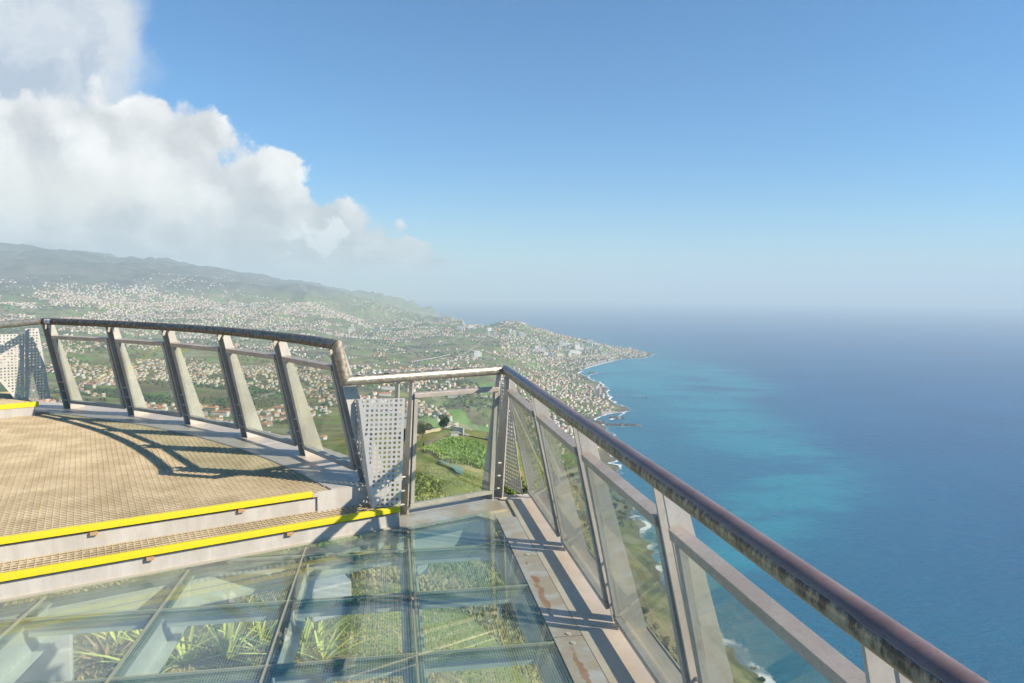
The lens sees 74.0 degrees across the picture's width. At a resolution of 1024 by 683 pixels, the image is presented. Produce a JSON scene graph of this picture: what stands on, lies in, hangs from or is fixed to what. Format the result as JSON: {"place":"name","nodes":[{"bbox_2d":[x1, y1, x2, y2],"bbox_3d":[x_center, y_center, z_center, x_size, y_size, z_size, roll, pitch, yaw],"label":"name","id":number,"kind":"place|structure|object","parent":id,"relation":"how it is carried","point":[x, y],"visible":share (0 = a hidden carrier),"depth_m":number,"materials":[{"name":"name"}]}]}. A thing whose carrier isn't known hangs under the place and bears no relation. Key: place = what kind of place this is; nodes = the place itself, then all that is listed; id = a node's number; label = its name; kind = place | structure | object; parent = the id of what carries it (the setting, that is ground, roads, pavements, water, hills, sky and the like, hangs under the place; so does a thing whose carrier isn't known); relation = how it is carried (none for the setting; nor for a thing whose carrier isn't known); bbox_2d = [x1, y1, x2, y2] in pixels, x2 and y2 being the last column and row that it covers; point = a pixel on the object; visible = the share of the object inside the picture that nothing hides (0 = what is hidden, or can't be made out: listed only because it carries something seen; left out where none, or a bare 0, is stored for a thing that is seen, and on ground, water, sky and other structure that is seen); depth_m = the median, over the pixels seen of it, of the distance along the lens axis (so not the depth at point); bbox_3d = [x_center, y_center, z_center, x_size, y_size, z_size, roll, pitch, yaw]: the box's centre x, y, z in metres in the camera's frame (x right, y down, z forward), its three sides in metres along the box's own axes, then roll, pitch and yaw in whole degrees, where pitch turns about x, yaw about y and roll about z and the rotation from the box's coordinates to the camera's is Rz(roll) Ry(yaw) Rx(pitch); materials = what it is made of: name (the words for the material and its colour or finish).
{"place":"outdoors","nodes":[
{"label":"outdoors","id":0,"kind":"place"},
{"bbox_2d":[252,392,274,399],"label":"road","id":1,"kind":"structure","parent":0,"point":[263,395],"depth_m":2345.37,"materials":[{"name":"grey asphalt"}]},
{"bbox_2d":[3,569,530,682],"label":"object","id":2,"kind":"object","parent":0,"point":[181,663],"visible":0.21,"depth_m":13.10,"materials":[{"name":"green plant"}]},
{"bbox_2d":[0,479,572,682],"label":"floor frame","id":3,"kind":"object","parent":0,"point":[95,607],"visible":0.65,"depth_m":3.87,"materials":[{"name":"metal"}]},
{"bbox_2d":[0,618,18,642],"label":"glass floor tile","id":4,"kind":"object","parent":3,"relation":"on","point":[3,627],"visible":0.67,"depth_m":3.48,"materials":[{"name":"clear glass"}]},
{"bbox_2d":[0,595,47,624],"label":"glass floor tile","id":5,"kind":"object","parent":3,"relation":"on","point":[9,608],"visible":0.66,"depth_m":3.69,"materials":[{"name":"clear glass"}]},
{"bbox_2d":[0,609,157,682],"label":"glass floor tile","id":6,"kind":"object","parent":3,"relation":"on","point":[21,627],"visible":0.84,"depth_m":3.44,"materials":[{"name":"clear glass"}]},
{"bbox_2d":[23,569,189,623],"bbox_3d":[-2.262,1.431,3.861,0.667,0.054,0.560,0,4,-10],"label":"glass floor tile","id":7,"kind":"object","parent":3,"relation":"on","point":[46,604],"visible":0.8,"depth_m":3.81,"materials":[{"name":"clear glass"}]},
{"bbox_2d":[118,665,264,682],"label":"glass floor tile","id":8,"kind":"object","parent":3,"relation":"on","point":[233,678],"visible":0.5,"depth_m":3.04,"materials":[{"name":"clear glass"}]},
{"bbox_2d":[112,600,286,682],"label":"glass floor tile","id":9,"kind":"object","parent":3,"relation":"on","point":[135,654],"visible":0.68,"depth_m":3.33,"materials":[{"name":"clear glass"}]},
{"bbox_2d":[0,401,402,602],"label":"deck","id":10,"kind":"structure","parent":3,"relation":"on","point":[85,489],"depth_m":4.78,"materials":[{"name":"metal"}]},
{"bbox_2d":[0,391,38,417],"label":"landing","id":11,"kind":"object","parent":10,"relation":"on","point":[11,406],"visible":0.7,"depth_m":7.57,"materials":[{"name":"concrete"}]},
{"bbox_2d":[0,328,50,400],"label":"perforated panel","id":12,"kind":"object","parent":11,"relation":"on","point":[26,337],"visible":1,"depth_m":7.88,"materials":[{"name":"metal"}]},
{"bbox_2d":[0,318,384,482],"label":"curved railing","id":13,"kind":"object","parent":10,"relation":"on","point":[305,438],"visible":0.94,"depth_m":6.53,"materials":[{"name":"metal"}]},
{"bbox_2d":[355,398,404,507],"bbox_3d":[-0.993,0.804,4.952,0.410,0.775,0.175,1,4,0],"label":"perforated panel","id":14,"kind":"object","parent":10,"relation":"on","point":[365,441],"visible":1,"depth_m":4.93,"materials":[{"name":"metal"}]},
{"bbox_2d":[161,556,301,613],"bbox_3d":[-1.619,1.426,4.018,0.648,0.054,0.643,0,4,-10],"label":"glass floor tile","id":15,"kind":"object","parent":3,"relation":"on","point":[199,571],"visible":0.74,"depth_m":4.00,"materials":[{"name":"clear glass"}]},
{"bbox_2d":[233,545,306,563],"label":"glass floor tile","id":16,"kind":"object","parent":3,"relation":"on","point":[300,552],"visible":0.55,"depth_m":4.41,"materials":[{"name":"clear glass"}]},
{"bbox_2d":[262,653,417,682],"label":"glass floor tile","id":17,"kind":"object","parent":3,"relation":"on","point":[339,669],"visible":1,"depth_m":3.12,"materials":[{"name":"clear glass"}]},
{"bbox_2d":[268,592,414,671],"bbox_3d":[-0.844,1.472,3.488,0.668,0.054,0.650,0,4,-10],"label":"glass floor tile","id":18,"kind":"object","parent":3,"relation":"on","point":[289,612],"visible":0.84,"depth_m":3.45,"materials":[{"name":"clear glass"}]},
{"bbox_2d":[289,549,410,605],"bbox_3d":[-0.959,1.424,4.135,0.668,0.054,0.643,0,4,-10],"label":"glass floor tile","id":19,"kind":"object","parent":3,"relation":"on","point":[299,578],"visible":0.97,"depth_m":4.12,"materials":[{"name":"clear glass"}]},
{"bbox_2d":[304,526,408,559],"bbox_3d":[-1.052,1.383,4.685,0.677,0.054,0.453,0,4,-10],"label":"glass floor tile","id":20,"kind":"object","parent":3,"relation":"on","point":[361,540],"visible":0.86,"depth_m":4.64,"materials":[{"name":"clear glass"}]},
{"bbox_2d":[409,512,507,553],"bbox_3d":[-0.410,1.374,4.902,0.658,0.054,0.656,0,4,-10],"label":"glass floor tile","id":21,"kind":"object","parent":3,"relation":"on","point":[497,527],"visible":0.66,"depth_m":4.87,"materials":[{"name":"clear glass"}]},
{"bbox_2d":[410,544,526,596],"bbox_3d":[-0.294,1.422,4.253,0.658,0.054,0.643,0,4,-10],"label":"glass floor tile","id":22,"kind":"object","parent":3,"relation":"on","point":[516,570],"visible":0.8,"depth_m":4.26,"materials":[{"name":"clear glass"}]},
{"bbox_2d":[414,584,552,658],"bbox_3d":[-0.179,1.470,3.606,0.658,0.054,0.650,0,4,-10],"label":"glass floor tile","id":23,"kind":"object","parent":3,"relation":"on","point":[526,594],"visible":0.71,"depth_m":3.58,"materials":[{"name":"clear glass"}]},
{"bbox_2d":[418,642,570,682],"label":"glass floor tile","id":24,"kind":"object","parent":3,"relation":"on","point":[498,655],"visible":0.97,"depth_m":3.22,"materials":[{"name":"clear glass"}]},
{"bbox_2d":[394,492,682,682],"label":"deck edge","id":25,"kind":"object","parent":3,"relation":"on","point":[592,644],"visible":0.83,"depth_m":3.85,"materials":[{"name":"metal"}]},
{"bbox_2d":[332,340,510,529],"bbox_3d":[-0.695,0.698,5.260,1.501,1.478,0.308,-2,5,-35],"label":"front railing","id":26,"kind":"object","parent":25,"relation":"attached to","point":[493,474],"visible":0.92,"depth_m":5.23,"materials":[{"name":"metal"}]},
{"bbox_2d":[499,383,522,494],"bbox_3d":[-0.026,0.825,5.853,0.063,0.914,0.400,-2,5,-29],"label":"perforated panel","id":27,"kind":"object","parent":25,"relation":"on","point":[511,435],"visible":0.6,"depth_m":5.83,"materials":[{"name":"metal"}]},
{"bbox_2d":[502,365,989,682],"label":"side railing","id":28,"kind":"object","parent":25,"relation":"attached to","point":[893,651],"visible":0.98,"depth_m":2.32,"materials":[{"name":"metal"}]},
{"bbox_2d":[205,360,400,375],"bbox_3d":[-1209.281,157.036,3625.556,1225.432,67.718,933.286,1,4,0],"label":"road","id":29,"kind":"structure","parent":0,"point":[276,374],"depth_m":3914.65,"materials":[{"name":"grey asphalt"}]},
{"bbox_2d":[0,243,763,682],"bbox_3d":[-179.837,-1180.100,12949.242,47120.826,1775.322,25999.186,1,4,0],"label":"terrain","id":30,"kind":"structure","parent":0,"point":[20,263],"depth_m":4282.40,"materials":[{"name":"green plant"}]},
{"bbox_2d":[14,634,73,682],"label":"concrete footing","id":31,"kind":"object","parent":30,"relation":"on","point":[62,666],"visible":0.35,"depth_m":7.33,"materials":[{"name":"grey concrete"}]},
{"bbox_2d":[84,383,95,387],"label":"apartment block","id":32,"kind":"structure","parent":30,"relation":"on","point":[90,385],"depth_m":2326.20,"materials":[{"name":"white concrete"}]},
{"bbox_2d":[73,634,110,662],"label":"yucca plant","id":33,"kind":"object","parent":30,"relation":"on","point":[88,651],"visible":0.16,"depth_m":11.09,"materials":[{"name":"green plant"}]},
{"bbox_2d":[74,631,140,668],"bbox_3d":[-6.780,4.989,11.285,1.084,0.638,1.639,2,4,22],"label":"yucca plant","id":34,"kind":"object","parent":30,"relation":"on","point":[102,650],"visible":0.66,"depth_m":11.29,"materials":[{"name":"green plant"}]},
{"bbox_2d":[91,630,133,644],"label":"yucca plant","id":35,"kind":"object","parent":30,"relation":"on","point":[116,639],"visible":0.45,"depth_m":12.45,"materials":[{"name":"green plant"}]},
{"bbox_2d":[73,628,226,672],"bbox_3d":[-5.294,4.553,10.112,2.305,1.098,1.875,3,5,31],"label":"yucca plant","id":36,"kind":"object","parent":30,"relation":"on","point":[111,657],"visible":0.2,"depth_m":10.29,"materials":[{"name":"green plant"}]},
{"bbox_2d":[113,597,258,673],"bbox_3d":[-5.085,4.700,10.695,1.870,1.019,1.890,-3,5,-41],"label":"yucca plant","id":37,"kind":"object","parent":30,"relation":"on","point":[180,648],"visible":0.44,"depth_m":10.91,"materials":[{"name":"green plant"}]},
{"bbox_2d":[204,406,218,411],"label":"apartment block","id":38,"kind":"structure","parent":30,"relation":"on","point":[210,408],"depth_m":1780.33,"materials":[{"name":"white concrete"}]},
{"bbox_2d":[211,410,228,416],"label":"apartment block","id":39,"kind":"structure","parent":30,"relation":"on","point":[224,413],"depth_m":1699.21,"materials":[{"name":"white concrete"}]},
{"bbox_2d":[185,594,305,665],"bbox_3d":[-4.696,4.700,11.338,1.787,1.214,2.011,-3,5,-41],"label":"yucca plant","id":40,"kind":"object","parent":30,"relation":"on","point":[232,643],"visible":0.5,"depth_m":11.38,"materials":[{"name":"green plant"}]},
{"bbox_2d":[205,587,323,649],"bbox_3d":[-4.322,4.897,11.667,1.552,1.099,1.974,-2,5,-35],"label":"yucca plant","id":41,"kind":"object","parent":30,"relation":"on","point":[270,630],"visible":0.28,"depth_m":11.99,"materials":[{"name":"green plant"}]},
{"bbox_2d":[271,406,284,411],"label":"apartment block","id":42,"kind":"structure","parent":30,"relation":"on","point":[281,407],"depth_m":1872.49,"materials":[{"name":"beige concrete"}]},
{"bbox_2d":[42,560,522,682],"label":"weeds","id":43,"kind":"object","parent":30,"relation":"on","point":[243,634],"visible":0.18,"depth_m":14.10,"materials":[{"name":"green plant"}]},
{"bbox_2d":[218,596,361,658],"bbox_3d":[-3.624,4.924,11.592,2.306,1.036,1.974,1,4,0],"label":"yucca plant","id":44,"kind":"object","parent":30,"relation":"on","point":[306,637],"visible":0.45,"depth_m":11.76,"materials":[{"name":"green plant"}]},
{"bbox_2d":[0,288,640,528],"bbox_3d":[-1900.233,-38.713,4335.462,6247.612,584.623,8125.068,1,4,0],"label":"distant trees","id":45,"kind":"object","parent":30,"relation":"on","point":[205,399],"visible":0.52,"depth_m":3540.17,"materials":[{"name":"green plant"}]},
{"bbox_2d":[319,435,326,439],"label":"house","id":46,"kind":"structure","parent":30,"relation":"on","point":[323,437],"depth_m":1229.06,"materials":[{"name":"beige"}]},
{"bbox_2d":[0,272,646,462],"bbox_3d":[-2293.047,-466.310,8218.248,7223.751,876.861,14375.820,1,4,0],"label":"distant houses","id":47,"kind":"structure","parent":30,"relation":"on","point":[160,368],"depth_m":5529.74,"materials":[{"name":"beige"}]},
{"bbox_2d":[309,574,351,621],"bbox_3d":[-2.752,3.804,10.146,0.600,0.500,0.450,-2,5,-32],"label":"concrete footing","id":48,"kind":"object","parent":30,"relation":"on","point":[341,592],"visible":0.27,"depth_m":9.99,"materials":[{"name":"grey concrete"}]},
{"bbox_2d":[297,615,379,660],"bbox_3d":[-3.154,5.137,11.789,1.551,0.712,1.453,-2,5,-34],"label":"yucca plant","id":49,"kind":"object","parent":30,"relation":"on","point":[325,654],"visible":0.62,"depth_m":11.79,"materials":[{"name":"green plant"}]},
{"bbox_2d":[379,392,390,395],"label":"sports hall","id":50,"kind":"structure","parent":30,"relation":"on","point":[385,394],"depth_m":2646.59,"materials":[{"name":"white ceramic"}]},
{"bbox_2d":[381,387,394,389],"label":"sports hall","id":51,"kind":"structure","parent":30,"relation":"on","point":[388,388],"depth_m":2769.89,"materials":[{"name":"grey"}]},
{"bbox_2d":[398,413,406,433],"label":"farmhouse","id":52,"kind":"object","parent":30,"relation":"on","point":[405,416],"visible":0.07,"depth_m":189.45,"materials":[{"name":"beige"}]},
{"bbox_2d":[398,428,411,441],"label":"tree","id":53,"kind":"object","parent":30,"relation":"on","point":[404,435],"visible":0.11,"depth_m":149.06,"materials":[{"name":"green plant"}]},
{"bbox_2d":[283,466,527,643],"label":"grass","id":54,"kind":"structure","parent":30,"relation":"on","point":[460,569],"depth_m":33.19,"materials":[{"name":"green plant"}]},
{"bbox_2d":[280,484,542,682],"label":"dry grass","id":55,"kind":"structure","parent":30,"relation":"on","point":[391,573],"depth_m":22.07,"materials":[{"name":"plant"}]},
{"bbox_2d":[417,422,433,437],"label":"tree","id":56,"kind":"object","parent":30,"relation":"on","point":[422,428],"visible":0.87,"depth_m":174.28,"materials":[{"name":"green plant"}]},
{"bbox_2d":[409,472,449,525],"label":"slope scrub","id":57,"kind":"object","parent":30,"relation":"on","point":[425,485],"visible":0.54,"depth_m":74.52,"materials":[{"name":"green plant"}]},
{"bbox_2d":[410,354,449,363],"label":"viaduct","id":58,"kind":"object","parent":30,"relation":"on","point":[429,358],"visible":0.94,"depth_m":4471.61,"materials":[{"name":"grey concrete"}]},
{"bbox_2d":[417,425,451,434],"bbox_3d":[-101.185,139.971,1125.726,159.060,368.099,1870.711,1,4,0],"label":"roadside wall","id":59,"kind":"structure","parent":30,"relation":"on","point":[433,430],"depth_m":193.76,"materials":[{"name":"beige"}]},
{"bbox_2d":[424,436,446,444],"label":"soil plot","id":60,"kind":"object","parent":30,"relation":"on","point":[429,441],"visible":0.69,"depth_m":165.92,"materials":[{"name":"brown soil"}]},
{"bbox_2d":[438,414,449,427],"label":"tree","id":61,"kind":"object","parent":30,"relation":"on","point":[444,421],"visible":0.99,"depth_m":205.14,"materials":[{"name":"green plant"}]},
{"bbox_2d":[439,460,462,474],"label":"net cover","id":62,"kind":"object","parent":30,"relation":"on","point":[458,469],"visible":1,"depth_m":110.79,"materials":[{"name":"teal"}]},
{"bbox_2d":[450,431,458,436],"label":"shed","id":63,"kind":"structure","parent":30,"relation":"on","point":[455,433],"depth_m":182.69,"materials":[{"name":"beige"}]},
{"bbox_2d":[452,426,468,435],"bbox_3d":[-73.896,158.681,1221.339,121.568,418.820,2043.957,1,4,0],"label":"retaining wall","id":64,"kind":"structure","parent":30,"relation":"on","point":[460,430],"depth_m":187.50,"materials":[{"name":"concrete"}]},
{"bbox_2d":[482,486,517,604],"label":"cliff scrub","id":65,"kind":"object","parent":30,"relation":"on","point":[508,491],"visible":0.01,"depth_m":86.03,"materials":[{"name":"green plant"}]},
{"bbox_2d":[487,477,527,642],"bbox_3d":[4.466,20.934,69.228,12.679,28.400,89.231,1,4,0],"label":"cliff scrub","id":66,"kind":"object","parent":30,"relation":"on","point":[493,565],"visible":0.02,"depth_m":26.56,"materials":[{"name":"green plant"}]},
{"bbox_2d":[574,344,579,349],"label":"apartment block","id":67,"kind":"structure","parent":30,"relation":"on","point":[576,346],"depth_m":6286.31,"materials":[{"name":"grey concrete"}]},
{"bbox_2d":[595,386,598,396],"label":"hotel tower","id":68,"kind":"structure","parent":30,"relation":"on","point":[596,391],"depth_m":3760.91,"materials":[{"name":"grey"}]},
{"bbox_2d":[565,471,679,664],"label":"cliff grass","id":69,"kind":"structure","parent":30,"relation":"on","point":[580,505],"depth_m":291.24,"materials":[{"name":"green plant"}]},
{"bbox_2d":[569,472,757,669],"bbox_3d":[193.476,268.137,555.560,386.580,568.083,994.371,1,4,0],"label":"cliff scrub","id":70,"kind":"object","parent":30,"relation":"on","point":[581,514],"visible":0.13,"depth_m":354.10,"materials":[{"name":"green plant"}]},
{"bbox_2d":[565,468,765,682],"bbox_3d":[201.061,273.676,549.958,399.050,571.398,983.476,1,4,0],"label":"cliff scrub","id":71,"kind":"object","parent":30,"relation":"on","point":[762,679],"visible":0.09,"depth_m":390.58,"materials":[{"name":"green plant"}]},
{"bbox_2d":[422,435,485,469],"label":"crop field","id":72,"kind":"structure","parent":0,"point":[462,450],"depth_m":143.45,"materials":[{"name":"green plant"}]},
{"bbox_2d":[453,338,496,360],"bbox_3d":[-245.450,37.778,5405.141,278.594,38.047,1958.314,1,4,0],"label":"road","id":73,"kind":"structure","parent":0,"point":[472,348],"depth_m":5264.24,"materials":[{"name":"grey asphalt"}]},
{"bbox_2d":[0,0,1023,308],"label":"sky","id":74,"kind":"structure","parent":0,"point":[775,152],"materials":[{"name":"blue"}]},
{"bbox_2d":[579,359,618,369],"bbox_3d":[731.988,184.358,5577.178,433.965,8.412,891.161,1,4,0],"label":"beach","id":75,"kind":"structure","parent":0,"point":[596,363],"depth_m":5592.62,"materials":[{"name":"beige sand"}]},
{"bbox_2d":[601,411,619,415],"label":"beach","id":76,"kind":"structure","parent":0,"point":[605,412],"depth_m":3310.20,"materials":[{"name":"beige sand"}]},
{"bbox_2d":[406,300,1023,682],"bbox_3d":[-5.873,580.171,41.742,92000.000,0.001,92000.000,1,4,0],"label":"sea","id":77,"kind":"structure","parent":0,"point":[873,456],"depth_m":2696.15,"materials":[{"name":"liquid"}]},
{"bbox_2d":[591,420,605,423],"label":"sea rocks","id":78,"kind":"object","parent":77,"relation":"in","point":[599,421],"visible":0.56,"depth_m":3042.10,"materials":[{"name":"grey stone"}]},
{"bbox_2d":[609,415,624,418],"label":"sea rocks","id":79,"kind":"object","parent":77,"relation":"in","point":[618,417],"visible":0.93,"depth_m":3174.57,"materials":[{"name":"grey stone"}]},
{"bbox_2d":[605,423,640,425],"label":"breakwater","id":80,"kind":"object","parent":77,"relation":"in","point":[616,424],"visible":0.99,"depth_m":3004.24,"materials":[{"name":"grey concrete"}]},
{"bbox_2d":[578,354,775,682],"bbox_3d":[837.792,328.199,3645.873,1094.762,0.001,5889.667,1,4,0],"label":"surf foam","id":81,"kind":"object","parent":77,"relation":"on","point":[769,679],"visible":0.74,"depth_m":1693.66,"materials":[{"name":"white"}]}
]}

